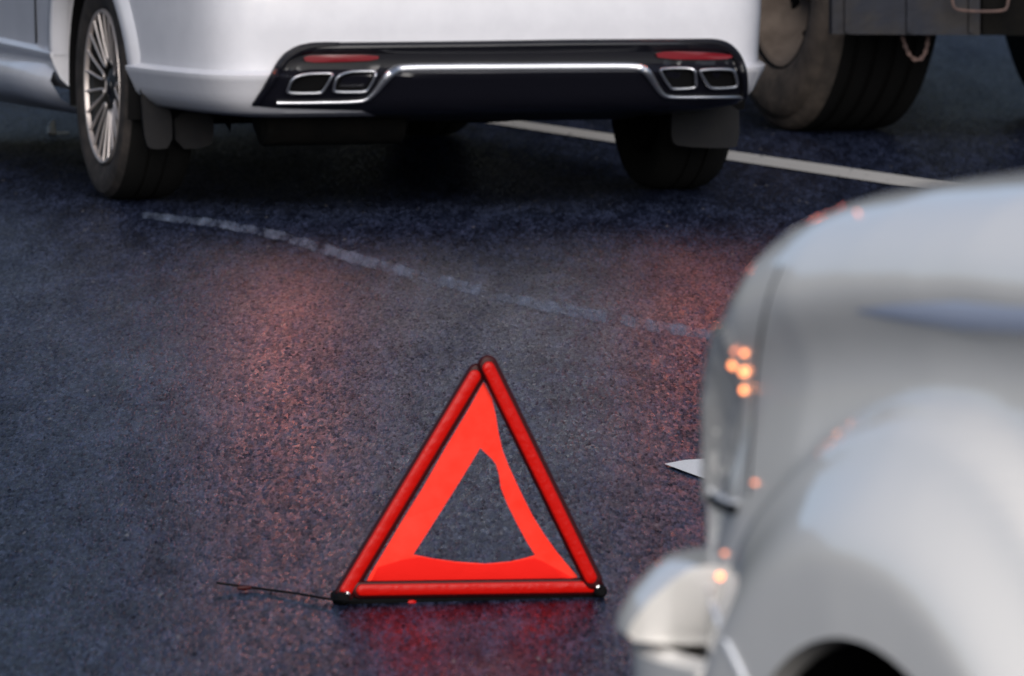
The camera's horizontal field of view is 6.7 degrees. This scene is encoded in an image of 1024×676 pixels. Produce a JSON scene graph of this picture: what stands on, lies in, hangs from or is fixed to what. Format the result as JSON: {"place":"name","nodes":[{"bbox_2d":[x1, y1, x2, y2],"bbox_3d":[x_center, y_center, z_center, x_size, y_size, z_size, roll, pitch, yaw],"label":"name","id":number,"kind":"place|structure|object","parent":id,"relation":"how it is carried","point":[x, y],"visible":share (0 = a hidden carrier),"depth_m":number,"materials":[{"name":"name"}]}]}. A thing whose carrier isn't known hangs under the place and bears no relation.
{"place":"outdoors","nodes":[
{"label":"outdoors","id":0,"kind":"place"},
{"bbox_2d":[0,35,1023,675],"bbox_3d":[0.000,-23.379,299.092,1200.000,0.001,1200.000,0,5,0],"label":"road","id":1,"kind":"structure","parent":0,"point":[260,387],"depth_m":19.73,"materials":[{"name":"grey asphalt"}]},
{"bbox_2d":[165,217,473,290],"bbox_3d":[-0.495,-0.229,23.023,0.275,0.001,3.514,-2,5,-19],"label":"worn lane line","id":2,"kind":"object","parent":1,"relation":"on","point":[168,219],"visible":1,"depth_m":23.88,"materials":[{"name":"paint"}]},
{"bbox_2d":[0,0,764,198],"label":"silver car","id":3,"kind":"object","parent":1,"relation":"on","point":[158,89],"visible":1,"depth_m":24.48,"materials":[{"name":"white paint"}]},
{"bbox_2d":[216,355,606,604],"bbox_3d":[-0.186,0.244,14.964,0.687,0.434,0.261,1,5,7],"label":"warning triangle","id":4,"kind":"object","parent":1,"relation":"on","point":[400,573],"visible":1,"depth_m":14.95,"materials":[{"name":"red plastic"}]},
{"bbox_2d":[523,299,684,329],"bbox_3d":[0.366,-0.023,20.565,0.228,0.001,2.526,-2,5,-22],"label":"worn lane line","id":5,"kind":"object","parent":1,"relation":"on","point":[679,328],"visible":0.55,"depth_m":20.59,"materials":[{"name":"paint"}]},
{"bbox_2d":[666,459,700,476],"bbox_3d":[0.445,0.264,17.140,0.192,0.001,0.612,-1,5,-14],"label":"road arrow","id":6,"kind":"object","parent":1,"relation":"on","point":[692,466],"visible":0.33,"depth_m":17.28,"materials":[{"name":"paint"}]},
{"bbox_2d":[488,121,944,186],"bbox_3d":[0.417,-0.619,27.667,0.215,0.001,8.139,-2,5,-22],"label":"lane line","id":7,"kind":"object","parent":1,"relation":"on","point":[888,178],"visible":0.37,"depth_m":26.59,"materials":[{"name":"white paint"}]},
{"bbox_2d":[615,170,1023,675],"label":"white car","id":8,"kind":"object","parent":1,"relation":"on","point":[862,437],"visible":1,"depth_m":8.56,"materials":[{"name":"white paint"}]},
{"bbox_2d":[749,0,1023,130],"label":"lorry","id":9,"kind":"object","parent":1,"relation":"on","point":[843,64],"visible":0.95,"depth_m":28.04,"materials":[{"name":"metal"}]}
]}

